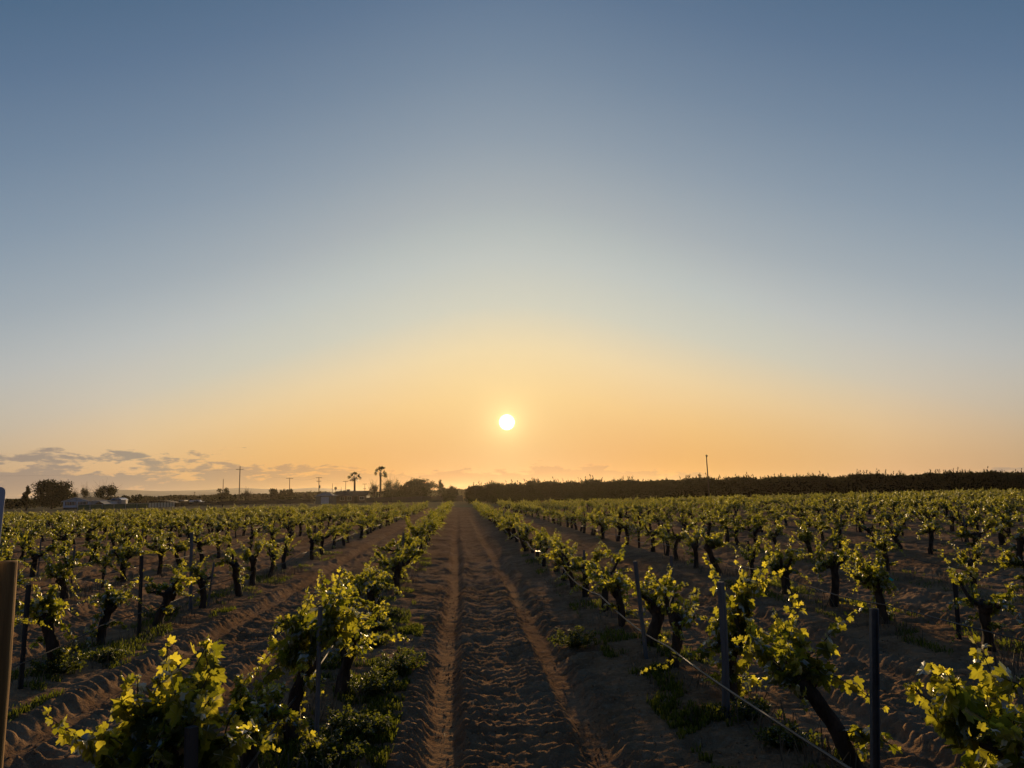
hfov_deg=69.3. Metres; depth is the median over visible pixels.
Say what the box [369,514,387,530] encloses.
grapevine
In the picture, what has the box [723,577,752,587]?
leafy weed
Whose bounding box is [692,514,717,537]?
grapevine
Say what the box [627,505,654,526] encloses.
grapevine
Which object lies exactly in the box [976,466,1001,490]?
orchard tree
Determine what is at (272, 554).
grapevine
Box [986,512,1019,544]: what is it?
grapevine
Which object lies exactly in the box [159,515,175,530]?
grapevine
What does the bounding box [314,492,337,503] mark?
garage
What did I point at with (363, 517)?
grapevine
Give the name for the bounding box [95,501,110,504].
garden shed
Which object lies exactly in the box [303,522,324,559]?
grapevine
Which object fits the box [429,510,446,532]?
grapevine
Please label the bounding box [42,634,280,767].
grapevine
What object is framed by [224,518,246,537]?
grapevine
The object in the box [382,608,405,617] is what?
leafy weed
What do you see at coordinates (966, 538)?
wooden stake
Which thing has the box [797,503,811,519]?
grapevine
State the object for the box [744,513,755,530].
grapevine
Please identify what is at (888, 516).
grapevine
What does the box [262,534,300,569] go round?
grapevine
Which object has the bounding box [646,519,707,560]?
grapevine
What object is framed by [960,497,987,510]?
grapevine
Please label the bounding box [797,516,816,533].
grapevine
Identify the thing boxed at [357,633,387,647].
leafy weed
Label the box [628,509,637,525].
grapevine
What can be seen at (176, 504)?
open shelter
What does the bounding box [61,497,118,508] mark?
mobile home
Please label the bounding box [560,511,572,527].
grapevine
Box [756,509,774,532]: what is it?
grapevine
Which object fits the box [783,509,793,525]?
grapevine
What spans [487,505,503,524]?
grapevine
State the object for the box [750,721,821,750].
leafy weed
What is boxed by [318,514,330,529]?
grapevine
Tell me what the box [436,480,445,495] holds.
conifer tree
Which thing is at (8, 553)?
grapevine
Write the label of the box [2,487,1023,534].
distant grapevines
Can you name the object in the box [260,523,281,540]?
grapevine
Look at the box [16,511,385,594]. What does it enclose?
irrigation hose
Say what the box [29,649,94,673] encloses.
leafy weed
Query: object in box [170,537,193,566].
grapevine
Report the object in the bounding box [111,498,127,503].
storage shed
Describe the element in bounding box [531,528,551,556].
grapevine
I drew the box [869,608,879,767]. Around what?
steel post
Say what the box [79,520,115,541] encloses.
grapevine
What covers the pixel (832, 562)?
grapevine
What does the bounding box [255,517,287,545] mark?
grapevine
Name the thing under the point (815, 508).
grapevine
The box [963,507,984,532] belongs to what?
grapevine
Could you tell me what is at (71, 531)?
grapevine
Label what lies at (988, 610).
grapevine
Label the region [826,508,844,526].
grapevine
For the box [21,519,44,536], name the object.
grapevine
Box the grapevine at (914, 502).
[906,496,923,516]
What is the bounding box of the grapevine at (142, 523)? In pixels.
[131,515,160,539]
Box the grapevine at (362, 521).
[346,516,377,538]
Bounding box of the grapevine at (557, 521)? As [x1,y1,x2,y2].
[553,511,563,524]
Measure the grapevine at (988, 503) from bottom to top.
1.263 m
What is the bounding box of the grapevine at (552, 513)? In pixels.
[543,508,562,523]
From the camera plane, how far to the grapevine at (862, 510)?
37.65 m
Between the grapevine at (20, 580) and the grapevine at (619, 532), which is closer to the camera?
the grapevine at (20, 580)
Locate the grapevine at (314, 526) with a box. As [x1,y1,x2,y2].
[310,514,321,532]
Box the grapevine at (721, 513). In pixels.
[711,504,729,525]
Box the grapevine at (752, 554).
[738,536,762,580]
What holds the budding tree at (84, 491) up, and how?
on the ground at (468, 546)
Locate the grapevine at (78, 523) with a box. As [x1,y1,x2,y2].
[66,516,93,537]
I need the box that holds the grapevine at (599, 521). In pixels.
[585,515,611,539]
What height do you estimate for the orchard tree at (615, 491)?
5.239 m
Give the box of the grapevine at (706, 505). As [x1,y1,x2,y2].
[693,502,713,517]
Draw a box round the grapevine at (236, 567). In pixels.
[193,547,245,596]
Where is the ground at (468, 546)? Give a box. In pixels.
[2,490,1023,767]
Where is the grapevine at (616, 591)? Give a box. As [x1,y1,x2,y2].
[588,564,637,626]
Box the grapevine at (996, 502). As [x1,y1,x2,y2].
[985,497,998,515]
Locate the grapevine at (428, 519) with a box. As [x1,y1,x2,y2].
[421,516,443,538]
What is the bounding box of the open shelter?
[148,501,179,506]
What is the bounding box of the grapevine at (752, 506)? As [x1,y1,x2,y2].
[744,501,756,520]
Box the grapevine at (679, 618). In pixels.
[644,573,700,667]
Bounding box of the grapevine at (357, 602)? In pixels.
[325,573,390,664]
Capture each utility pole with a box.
[236,469,243,500]
[705,455,709,496]
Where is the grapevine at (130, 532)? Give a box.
[117,521,139,537]
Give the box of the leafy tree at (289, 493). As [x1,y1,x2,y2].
[286,488,293,499]
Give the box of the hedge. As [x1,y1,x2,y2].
[4,499,36,508]
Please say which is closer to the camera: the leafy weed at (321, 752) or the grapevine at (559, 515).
the leafy weed at (321, 752)
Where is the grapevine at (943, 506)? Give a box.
[937,501,948,518]
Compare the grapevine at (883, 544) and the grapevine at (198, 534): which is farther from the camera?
the grapevine at (198, 534)
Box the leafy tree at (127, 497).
[120,495,131,502]
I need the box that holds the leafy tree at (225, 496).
[215,487,229,501]
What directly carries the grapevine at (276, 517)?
on the ground at (468, 546)
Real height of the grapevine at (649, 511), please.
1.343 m
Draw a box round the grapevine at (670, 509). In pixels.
[665,506,675,518]
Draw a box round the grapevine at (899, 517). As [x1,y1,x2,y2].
[894,510,915,535]
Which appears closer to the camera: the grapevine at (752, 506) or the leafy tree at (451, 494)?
the grapevine at (752, 506)
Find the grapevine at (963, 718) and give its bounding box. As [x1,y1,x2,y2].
[903,633,1023,767]
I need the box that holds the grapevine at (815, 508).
[811,504,821,520]
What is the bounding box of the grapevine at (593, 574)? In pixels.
[580,537,631,611]
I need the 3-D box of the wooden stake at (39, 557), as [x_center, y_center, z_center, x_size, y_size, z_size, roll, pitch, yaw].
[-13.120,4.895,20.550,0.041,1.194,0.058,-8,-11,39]
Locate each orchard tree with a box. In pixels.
[464,482,488,503]
[482,480,506,503]
[502,479,527,502]
[523,479,545,501]
[543,476,565,500]
[561,480,584,500]
[562,481,586,500]
[580,474,606,499]
[602,478,624,499]
[621,476,643,499]
[639,480,666,498]
[657,478,674,497]
[661,479,683,498]
[678,475,701,497]
[692,473,705,497]
[697,473,722,496]
[718,475,743,496]
[736,472,760,497]
[753,476,781,495]
[763,473,782,496]
[775,476,798,495]
[782,475,801,495]
[790,473,817,495]
[812,471,833,494]
[829,476,855,494]
[847,469,872,492]
[866,469,891,493]
[887,470,912,492]
[904,472,929,491]
[923,468,945,491]
[939,468,966,491]
[958,469,976,490]
[960,469,983,490]
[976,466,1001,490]
[993,470,1016,490]
[1005,468,1023,487]
[1011,470,1023,489]
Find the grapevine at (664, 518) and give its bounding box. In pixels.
[659,514,674,532]
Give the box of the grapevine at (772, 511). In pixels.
[767,506,789,524]
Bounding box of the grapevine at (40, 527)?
[29,520,47,541]
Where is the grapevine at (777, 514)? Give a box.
[762,507,795,531]
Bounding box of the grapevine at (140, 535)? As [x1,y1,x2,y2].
[131,522,148,555]
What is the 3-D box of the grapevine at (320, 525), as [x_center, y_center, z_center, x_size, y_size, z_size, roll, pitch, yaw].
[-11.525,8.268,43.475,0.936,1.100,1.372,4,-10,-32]
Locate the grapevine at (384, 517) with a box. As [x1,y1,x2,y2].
[377,510,393,528]
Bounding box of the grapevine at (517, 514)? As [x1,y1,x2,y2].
[503,512,519,537]
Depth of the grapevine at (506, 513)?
37.24 m
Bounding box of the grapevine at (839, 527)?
[815,516,847,536]
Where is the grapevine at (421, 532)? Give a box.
[405,516,429,550]
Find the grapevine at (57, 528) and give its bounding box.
[42,525,63,543]
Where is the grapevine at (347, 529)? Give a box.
[337,522,362,545]
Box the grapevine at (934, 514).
[926,504,944,520]
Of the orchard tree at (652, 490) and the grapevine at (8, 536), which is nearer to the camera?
the grapevine at (8, 536)
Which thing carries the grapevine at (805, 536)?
on the ground at (468, 546)
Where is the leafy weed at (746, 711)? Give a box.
[715,693,771,723]
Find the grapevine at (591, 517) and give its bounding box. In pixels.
[584,508,609,535]
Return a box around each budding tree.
[80,486,91,496]
[89,477,120,499]
[368,481,380,496]
[381,476,401,490]
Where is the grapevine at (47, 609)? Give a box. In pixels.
[15,584,81,665]
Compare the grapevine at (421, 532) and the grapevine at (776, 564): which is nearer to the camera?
the grapevine at (776, 564)
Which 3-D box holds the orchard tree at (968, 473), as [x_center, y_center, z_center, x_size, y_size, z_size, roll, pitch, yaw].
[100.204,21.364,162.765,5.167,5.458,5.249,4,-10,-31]
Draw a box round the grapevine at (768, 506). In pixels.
[763,503,774,517]
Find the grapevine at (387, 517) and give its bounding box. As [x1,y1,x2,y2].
[376,511,392,526]
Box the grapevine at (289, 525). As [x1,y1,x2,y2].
[274,513,306,538]
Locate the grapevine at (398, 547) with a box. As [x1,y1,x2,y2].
[393,536,418,578]
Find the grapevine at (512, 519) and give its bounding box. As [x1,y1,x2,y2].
[497,514,524,541]
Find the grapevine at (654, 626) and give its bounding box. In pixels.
[617,563,697,645]
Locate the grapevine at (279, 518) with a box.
[277,508,287,528]
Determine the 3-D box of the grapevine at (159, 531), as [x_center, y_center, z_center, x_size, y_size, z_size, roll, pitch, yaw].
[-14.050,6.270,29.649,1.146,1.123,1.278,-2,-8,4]
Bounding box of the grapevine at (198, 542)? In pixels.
[183,521,222,561]
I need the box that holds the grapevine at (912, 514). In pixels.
[906,505,917,521]
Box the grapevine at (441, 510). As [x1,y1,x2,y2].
[437,506,446,521]
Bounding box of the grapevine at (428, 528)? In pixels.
[415,522,436,544]
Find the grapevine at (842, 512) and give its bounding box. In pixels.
[835,504,846,522]
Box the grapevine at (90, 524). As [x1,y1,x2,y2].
[82,520,96,533]
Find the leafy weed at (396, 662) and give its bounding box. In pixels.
[369,646,427,672]
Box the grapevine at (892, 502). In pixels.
[885,496,898,515]
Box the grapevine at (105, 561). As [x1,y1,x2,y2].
[77,542,125,587]
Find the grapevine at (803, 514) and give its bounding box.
[793,508,808,526]
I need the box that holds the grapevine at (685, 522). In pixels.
[671,512,690,531]
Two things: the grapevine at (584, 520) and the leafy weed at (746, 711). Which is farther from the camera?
the grapevine at (584, 520)
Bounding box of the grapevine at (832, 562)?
[809,535,864,606]
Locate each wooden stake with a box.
[18,584,30,688]
[37,538,41,574]
[69,546,75,597]
[137,555,143,635]
[184,725,198,767]
[189,532,192,609]
[207,562,214,605]
[314,606,322,739]
[633,561,648,658]
[670,555,672,596]
[717,581,729,717]
[952,575,961,639]
[962,517,970,557]
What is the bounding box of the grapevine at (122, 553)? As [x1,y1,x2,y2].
[91,540,160,581]
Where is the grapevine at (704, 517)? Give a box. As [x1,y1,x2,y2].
[697,505,710,524]
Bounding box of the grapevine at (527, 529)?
[505,519,533,551]
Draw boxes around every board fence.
[179,501,233,505]
[235,499,313,504]
[365,495,462,502]
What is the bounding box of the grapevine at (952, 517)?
[935,509,958,531]
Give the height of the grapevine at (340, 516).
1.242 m
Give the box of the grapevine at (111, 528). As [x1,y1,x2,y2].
[104,517,117,531]
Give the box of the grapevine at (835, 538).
[821,527,846,557]
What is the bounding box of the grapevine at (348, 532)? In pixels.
[345,523,357,542]
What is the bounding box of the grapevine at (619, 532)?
[600,510,628,541]
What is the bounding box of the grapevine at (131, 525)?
[120,516,140,536]
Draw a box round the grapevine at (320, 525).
[313,516,324,530]
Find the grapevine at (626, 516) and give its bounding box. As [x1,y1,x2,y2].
[623,512,632,524]
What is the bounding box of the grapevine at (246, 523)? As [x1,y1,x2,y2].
[242,517,257,535]
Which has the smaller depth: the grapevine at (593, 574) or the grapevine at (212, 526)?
the grapevine at (593, 574)
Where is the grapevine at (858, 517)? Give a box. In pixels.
[846,504,871,531]
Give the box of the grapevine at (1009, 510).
[982,503,1015,518]
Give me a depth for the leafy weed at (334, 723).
6.21 m
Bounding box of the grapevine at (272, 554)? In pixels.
[263,538,283,576]
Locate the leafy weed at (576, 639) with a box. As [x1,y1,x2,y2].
[547,626,598,648]
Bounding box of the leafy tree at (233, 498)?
[229,496,236,503]
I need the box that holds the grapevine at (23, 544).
[7,527,44,560]
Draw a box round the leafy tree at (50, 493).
[30,478,76,508]
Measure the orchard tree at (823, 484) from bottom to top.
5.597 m
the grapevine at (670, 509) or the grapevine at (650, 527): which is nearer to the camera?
the grapevine at (650, 527)
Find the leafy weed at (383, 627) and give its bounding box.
[367,619,395,631]
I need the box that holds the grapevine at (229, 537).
[220,530,231,553]
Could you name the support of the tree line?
on the ground at (468, 546)
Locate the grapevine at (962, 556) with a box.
[948,537,985,587]
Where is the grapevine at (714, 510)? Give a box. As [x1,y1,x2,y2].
[705,506,717,524]
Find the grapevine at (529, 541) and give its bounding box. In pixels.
[518,528,534,552]
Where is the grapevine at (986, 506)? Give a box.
[979,498,994,521]
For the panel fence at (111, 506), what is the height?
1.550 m
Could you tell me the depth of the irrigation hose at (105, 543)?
29.73 m
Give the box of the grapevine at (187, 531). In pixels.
[175,526,195,545]
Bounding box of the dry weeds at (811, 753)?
[10,549,1023,767]
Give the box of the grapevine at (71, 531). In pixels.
[64,519,84,544]
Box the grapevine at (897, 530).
[878,517,903,548]
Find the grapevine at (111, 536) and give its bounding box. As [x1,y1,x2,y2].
[107,528,121,547]
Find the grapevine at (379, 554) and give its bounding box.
[369,548,416,581]
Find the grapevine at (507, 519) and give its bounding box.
[497,513,516,533]
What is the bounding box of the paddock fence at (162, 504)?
[148,502,174,507]
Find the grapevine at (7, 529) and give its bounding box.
[1,521,18,545]
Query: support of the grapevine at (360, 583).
on the ground at (468, 546)
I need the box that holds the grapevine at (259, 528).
[253,518,263,532]
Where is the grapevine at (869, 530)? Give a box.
[841,516,890,546]
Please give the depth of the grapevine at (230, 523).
36.91 m
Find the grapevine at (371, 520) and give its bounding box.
[359,512,375,533]
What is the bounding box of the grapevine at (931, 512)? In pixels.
[902,507,950,538]
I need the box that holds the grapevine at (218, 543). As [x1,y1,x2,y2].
[212,531,231,557]
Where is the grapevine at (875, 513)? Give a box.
[873,509,881,525]
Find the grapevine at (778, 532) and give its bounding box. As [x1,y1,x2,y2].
[756,514,800,551]
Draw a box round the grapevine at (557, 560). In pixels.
[543,540,586,586]
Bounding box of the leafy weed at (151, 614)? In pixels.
[142,605,179,618]
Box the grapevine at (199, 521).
[189,515,206,534]
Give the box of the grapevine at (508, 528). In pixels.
[498,517,512,539]
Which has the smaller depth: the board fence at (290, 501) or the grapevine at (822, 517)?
the grapevine at (822, 517)
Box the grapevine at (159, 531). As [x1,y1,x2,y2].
[144,527,178,546]
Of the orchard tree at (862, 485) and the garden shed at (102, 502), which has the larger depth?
the garden shed at (102, 502)
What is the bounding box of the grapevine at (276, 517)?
[267,515,278,528]
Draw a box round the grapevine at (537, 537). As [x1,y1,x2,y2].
[532,527,550,559]
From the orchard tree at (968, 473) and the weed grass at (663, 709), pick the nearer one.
the weed grass at (663, 709)
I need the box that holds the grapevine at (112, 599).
[76,577,144,647]
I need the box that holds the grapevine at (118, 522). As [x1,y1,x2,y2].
[107,517,123,530]
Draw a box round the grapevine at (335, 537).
[326,525,349,548]
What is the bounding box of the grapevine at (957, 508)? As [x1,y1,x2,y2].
[946,497,962,523]
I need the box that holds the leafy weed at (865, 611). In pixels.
[862,605,895,618]
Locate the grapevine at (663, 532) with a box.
[651,527,685,555]
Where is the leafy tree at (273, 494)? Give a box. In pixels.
[268,488,278,499]
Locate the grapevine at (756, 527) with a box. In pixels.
[726,514,770,547]
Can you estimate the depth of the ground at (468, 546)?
10.09 m
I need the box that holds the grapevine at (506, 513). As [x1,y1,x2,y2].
[497,508,510,532]
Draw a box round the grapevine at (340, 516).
[332,510,348,525]
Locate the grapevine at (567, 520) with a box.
[559,511,570,526]
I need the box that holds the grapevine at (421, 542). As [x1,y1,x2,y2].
[400,530,426,545]
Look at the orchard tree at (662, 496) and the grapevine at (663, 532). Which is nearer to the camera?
the grapevine at (663, 532)
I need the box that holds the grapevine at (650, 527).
[638,513,656,529]
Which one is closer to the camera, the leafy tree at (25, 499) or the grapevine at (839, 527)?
the grapevine at (839, 527)
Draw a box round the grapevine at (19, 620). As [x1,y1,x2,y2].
[14,617,51,629]
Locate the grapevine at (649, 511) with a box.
[642,503,652,515]
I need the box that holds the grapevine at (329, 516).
[325,509,334,528]
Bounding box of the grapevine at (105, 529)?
[94,519,112,540]
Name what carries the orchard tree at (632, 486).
on the ground at (468, 546)
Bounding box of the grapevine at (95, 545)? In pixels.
[77,532,108,564]
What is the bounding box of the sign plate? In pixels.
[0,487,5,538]
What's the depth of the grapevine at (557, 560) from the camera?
15.27 m
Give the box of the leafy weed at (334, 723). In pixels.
[304,702,379,738]
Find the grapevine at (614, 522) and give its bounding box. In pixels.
[605,515,640,544]
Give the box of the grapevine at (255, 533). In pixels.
[247,528,267,550]
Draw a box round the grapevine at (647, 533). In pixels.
[637,512,669,551]
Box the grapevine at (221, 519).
[219,515,226,530]
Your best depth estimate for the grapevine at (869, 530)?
23.91 m
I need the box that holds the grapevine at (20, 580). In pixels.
[0,556,36,589]
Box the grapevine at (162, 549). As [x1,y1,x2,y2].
[128,535,176,574]
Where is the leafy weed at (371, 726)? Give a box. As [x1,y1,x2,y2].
[337,710,394,741]
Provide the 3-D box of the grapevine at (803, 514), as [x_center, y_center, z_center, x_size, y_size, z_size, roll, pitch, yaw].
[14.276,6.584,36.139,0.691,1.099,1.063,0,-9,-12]
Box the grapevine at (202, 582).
[188,555,215,608]
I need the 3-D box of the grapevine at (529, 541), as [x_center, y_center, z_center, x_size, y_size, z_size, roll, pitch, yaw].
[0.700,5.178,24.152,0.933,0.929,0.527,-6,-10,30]
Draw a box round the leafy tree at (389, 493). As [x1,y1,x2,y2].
[378,489,399,496]
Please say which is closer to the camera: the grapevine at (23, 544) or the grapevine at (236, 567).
the grapevine at (236, 567)
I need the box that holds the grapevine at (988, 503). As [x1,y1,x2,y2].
[978,499,993,519]
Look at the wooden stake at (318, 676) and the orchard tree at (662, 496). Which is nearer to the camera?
the wooden stake at (318, 676)
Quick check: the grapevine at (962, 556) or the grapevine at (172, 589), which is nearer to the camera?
the grapevine at (172, 589)
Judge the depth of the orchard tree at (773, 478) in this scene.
158.69 m
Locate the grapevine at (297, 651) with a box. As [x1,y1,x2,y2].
[251,568,376,744]
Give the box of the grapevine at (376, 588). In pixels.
[365,566,403,622]
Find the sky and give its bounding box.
[0,0,1023,498]
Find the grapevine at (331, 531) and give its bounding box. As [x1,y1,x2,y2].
[313,525,341,554]
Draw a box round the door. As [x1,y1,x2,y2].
[320,496,329,503]
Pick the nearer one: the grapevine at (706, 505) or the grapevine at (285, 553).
the grapevine at (285, 553)
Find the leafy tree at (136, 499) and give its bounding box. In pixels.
[130,493,142,502]
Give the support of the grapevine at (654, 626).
on the ground at (468, 546)
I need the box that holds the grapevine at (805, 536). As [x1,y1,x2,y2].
[791,521,819,557]
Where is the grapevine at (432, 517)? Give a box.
[420,512,440,534]
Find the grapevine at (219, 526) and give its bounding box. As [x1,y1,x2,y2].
[210,518,229,541]
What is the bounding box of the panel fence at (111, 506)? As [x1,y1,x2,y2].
[77,503,147,509]
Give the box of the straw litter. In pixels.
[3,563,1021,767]
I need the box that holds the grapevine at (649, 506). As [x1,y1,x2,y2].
[646,501,656,512]
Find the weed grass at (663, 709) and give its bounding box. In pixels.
[7,541,1023,767]
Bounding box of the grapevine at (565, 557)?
[550,534,577,580]
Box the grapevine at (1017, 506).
[1002,502,1023,521]
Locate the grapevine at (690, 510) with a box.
[681,506,698,519]
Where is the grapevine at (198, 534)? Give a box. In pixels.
[181,524,204,537]
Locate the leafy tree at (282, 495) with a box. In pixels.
[278,489,286,499]
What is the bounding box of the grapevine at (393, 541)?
[383,534,405,547]
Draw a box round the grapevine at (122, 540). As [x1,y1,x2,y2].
[112,527,141,547]
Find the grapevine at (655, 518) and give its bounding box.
[651,505,673,526]
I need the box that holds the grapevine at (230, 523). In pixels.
[214,515,236,534]
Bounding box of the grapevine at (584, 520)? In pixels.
[575,509,593,532]
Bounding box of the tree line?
[6,488,465,506]
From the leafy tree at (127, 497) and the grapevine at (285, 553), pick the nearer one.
the grapevine at (285, 553)
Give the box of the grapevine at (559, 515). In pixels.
[551,512,563,525]
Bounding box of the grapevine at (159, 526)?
[154,519,176,537]
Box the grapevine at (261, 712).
[218,667,320,767]
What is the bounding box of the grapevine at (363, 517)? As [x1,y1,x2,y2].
[358,513,366,534]
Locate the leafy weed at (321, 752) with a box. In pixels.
[288,727,370,767]
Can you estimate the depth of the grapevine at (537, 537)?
21.28 m
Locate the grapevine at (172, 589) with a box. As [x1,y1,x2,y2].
[144,561,199,625]
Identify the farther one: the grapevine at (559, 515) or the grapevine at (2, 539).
the grapevine at (559, 515)
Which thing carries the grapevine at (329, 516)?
on the ground at (468, 546)
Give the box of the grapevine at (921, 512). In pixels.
[905,502,938,526]
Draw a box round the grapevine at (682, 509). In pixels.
[670,505,688,520]
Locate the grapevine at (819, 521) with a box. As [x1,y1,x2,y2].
[808,513,827,540]
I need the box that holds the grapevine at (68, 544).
[55,536,75,568]
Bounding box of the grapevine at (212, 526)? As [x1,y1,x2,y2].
[206,515,216,531]
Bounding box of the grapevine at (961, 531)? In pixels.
[942,513,1007,557]
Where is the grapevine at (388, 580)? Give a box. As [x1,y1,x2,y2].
[356,563,391,605]
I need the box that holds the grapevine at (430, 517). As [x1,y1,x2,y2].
[419,511,440,529]
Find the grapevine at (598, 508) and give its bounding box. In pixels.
[593,504,603,515]
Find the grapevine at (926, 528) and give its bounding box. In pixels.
[916,516,944,553]
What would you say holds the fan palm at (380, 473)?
on the ground at (468, 546)
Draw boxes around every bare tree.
[240,487,252,499]
[301,492,308,498]
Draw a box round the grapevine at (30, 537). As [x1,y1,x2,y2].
[19,525,44,549]
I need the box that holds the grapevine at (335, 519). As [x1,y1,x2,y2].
[329,513,340,526]
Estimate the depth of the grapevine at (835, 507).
47.68 m
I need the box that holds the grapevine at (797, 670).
[731,586,905,767]
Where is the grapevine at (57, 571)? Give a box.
[42,545,92,601]
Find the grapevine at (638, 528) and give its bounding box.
[628,513,652,547]
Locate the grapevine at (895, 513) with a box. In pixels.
[877,504,900,520]
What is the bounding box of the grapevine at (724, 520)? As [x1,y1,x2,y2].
[706,511,733,541]
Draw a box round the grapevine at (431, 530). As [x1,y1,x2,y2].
[414,519,442,540]
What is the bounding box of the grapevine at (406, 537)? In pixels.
[371,532,422,561]
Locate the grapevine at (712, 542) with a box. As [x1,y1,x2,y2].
[700,528,734,572]
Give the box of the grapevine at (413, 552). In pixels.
[371,541,430,594]
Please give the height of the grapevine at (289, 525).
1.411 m
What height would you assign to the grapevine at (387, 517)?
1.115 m
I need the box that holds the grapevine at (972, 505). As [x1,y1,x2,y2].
[967,498,983,514]
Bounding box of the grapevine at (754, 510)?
[743,506,769,514]
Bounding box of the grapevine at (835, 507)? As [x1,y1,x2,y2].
[823,500,851,514]
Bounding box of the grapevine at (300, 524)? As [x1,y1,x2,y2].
[281,514,309,535]
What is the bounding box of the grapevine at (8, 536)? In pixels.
[1,530,15,549]
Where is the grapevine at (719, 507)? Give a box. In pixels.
[716,504,729,515]
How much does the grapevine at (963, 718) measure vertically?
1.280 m
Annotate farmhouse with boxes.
[335,489,370,502]
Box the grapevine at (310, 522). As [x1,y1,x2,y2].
[303,517,319,528]
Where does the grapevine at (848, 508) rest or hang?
on the ground at (468, 546)
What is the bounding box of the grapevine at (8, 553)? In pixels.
[0,536,35,571]
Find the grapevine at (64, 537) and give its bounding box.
[43,524,81,545]
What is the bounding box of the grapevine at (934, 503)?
[929,497,949,517]
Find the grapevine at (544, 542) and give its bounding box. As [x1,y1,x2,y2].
[532,528,557,566]
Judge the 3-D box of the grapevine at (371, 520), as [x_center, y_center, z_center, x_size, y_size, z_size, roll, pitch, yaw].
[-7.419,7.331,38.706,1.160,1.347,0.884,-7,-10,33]
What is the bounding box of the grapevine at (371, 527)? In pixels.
[365,515,376,532]
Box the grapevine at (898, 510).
[896,504,907,526]
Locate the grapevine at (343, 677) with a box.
[270,568,410,696]
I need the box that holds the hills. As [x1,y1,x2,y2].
[18,488,370,500]
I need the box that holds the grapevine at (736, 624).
[637,549,791,700]
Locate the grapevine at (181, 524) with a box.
[168,518,185,536]
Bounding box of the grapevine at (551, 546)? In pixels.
[539,531,565,571]
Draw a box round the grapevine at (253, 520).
[240,516,261,533]
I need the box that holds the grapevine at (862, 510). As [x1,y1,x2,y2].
[853,504,867,522]
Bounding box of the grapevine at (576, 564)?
[555,541,611,596]
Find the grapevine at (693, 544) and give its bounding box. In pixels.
[682,524,703,568]
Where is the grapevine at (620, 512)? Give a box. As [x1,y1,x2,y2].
[613,505,624,519]
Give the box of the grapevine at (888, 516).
[875,507,893,533]
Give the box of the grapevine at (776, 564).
[747,536,811,594]
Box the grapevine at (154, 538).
[147,528,169,549]
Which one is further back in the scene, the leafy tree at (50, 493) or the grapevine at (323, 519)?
the leafy tree at (50, 493)
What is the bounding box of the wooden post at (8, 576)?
[0,560,17,767]
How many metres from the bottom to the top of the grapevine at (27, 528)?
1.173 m
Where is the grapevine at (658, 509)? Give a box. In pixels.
[649,501,662,520]
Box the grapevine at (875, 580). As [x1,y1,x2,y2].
[838,540,898,623]
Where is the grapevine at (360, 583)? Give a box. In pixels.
[315,566,391,619]
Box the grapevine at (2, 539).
[0,532,10,557]
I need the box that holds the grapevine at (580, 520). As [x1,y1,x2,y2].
[569,510,589,531]
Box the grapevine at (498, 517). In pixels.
[493,513,500,529]
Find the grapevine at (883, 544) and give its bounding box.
[859,531,904,570]
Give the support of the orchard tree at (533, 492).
on the ground at (468, 546)
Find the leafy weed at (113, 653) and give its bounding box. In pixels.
[90,645,132,662]
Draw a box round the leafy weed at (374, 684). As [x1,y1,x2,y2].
[334,665,401,696]
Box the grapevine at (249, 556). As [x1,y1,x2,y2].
[236,533,266,585]
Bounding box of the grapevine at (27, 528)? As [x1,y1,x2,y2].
[20,522,38,535]
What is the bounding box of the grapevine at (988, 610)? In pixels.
[940,549,1023,651]
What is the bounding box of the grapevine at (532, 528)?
[518,521,538,536]
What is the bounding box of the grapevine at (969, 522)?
[953,508,982,541]
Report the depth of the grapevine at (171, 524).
39.07 m
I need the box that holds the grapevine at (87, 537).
[83,529,99,541]
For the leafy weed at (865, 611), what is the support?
on the ground at (468, 546)
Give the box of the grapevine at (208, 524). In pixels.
[200,511,219,533]
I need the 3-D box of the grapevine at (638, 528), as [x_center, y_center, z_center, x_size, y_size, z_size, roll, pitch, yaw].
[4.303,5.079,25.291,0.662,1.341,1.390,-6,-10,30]
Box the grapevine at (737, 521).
[714,515,748,544]
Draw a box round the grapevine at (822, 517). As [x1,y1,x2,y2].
[807,509,827,522]
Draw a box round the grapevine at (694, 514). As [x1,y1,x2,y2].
[685,509,707,529]
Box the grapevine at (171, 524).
[157,518,180,537]
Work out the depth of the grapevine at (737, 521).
25.95 m
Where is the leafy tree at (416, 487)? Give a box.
[394,477,439,496]
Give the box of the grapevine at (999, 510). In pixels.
[991,501,1023,534]
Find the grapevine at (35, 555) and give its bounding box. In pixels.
[19,540,76,576]
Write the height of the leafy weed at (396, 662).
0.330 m
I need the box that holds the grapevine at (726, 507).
[722,503,730,517]
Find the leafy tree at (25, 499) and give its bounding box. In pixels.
[15,485,33,510]
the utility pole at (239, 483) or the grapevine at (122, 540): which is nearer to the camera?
the grapevine at (122, 540)
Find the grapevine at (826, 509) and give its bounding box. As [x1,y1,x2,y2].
[817,502,832,520]
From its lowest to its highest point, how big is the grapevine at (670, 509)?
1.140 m
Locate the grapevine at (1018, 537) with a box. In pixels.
[981,523,1023,561]
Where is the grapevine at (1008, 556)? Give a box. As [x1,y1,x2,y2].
[978,539,1023,591]
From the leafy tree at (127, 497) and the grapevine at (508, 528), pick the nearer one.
the grapevine at (508, 528)
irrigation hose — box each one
[11,515,404,667]
[13,517,281,552]
[15,515,270,546]
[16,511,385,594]
[20,515,335,564]
[247,531,429,767]
[482,511,850,767]
[512,507,1023,640]
[547,507,1014,576]
[578,506,1023,550]
[617,506,1007,535]
[642,504,1018,525]
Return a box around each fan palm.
[348,472,361,490]
[375,466,387,497]
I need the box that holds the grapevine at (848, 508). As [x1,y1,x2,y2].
[843,504,855,517]
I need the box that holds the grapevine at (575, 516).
[565,509,579,529]
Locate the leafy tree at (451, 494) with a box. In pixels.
[441,485,457,501]

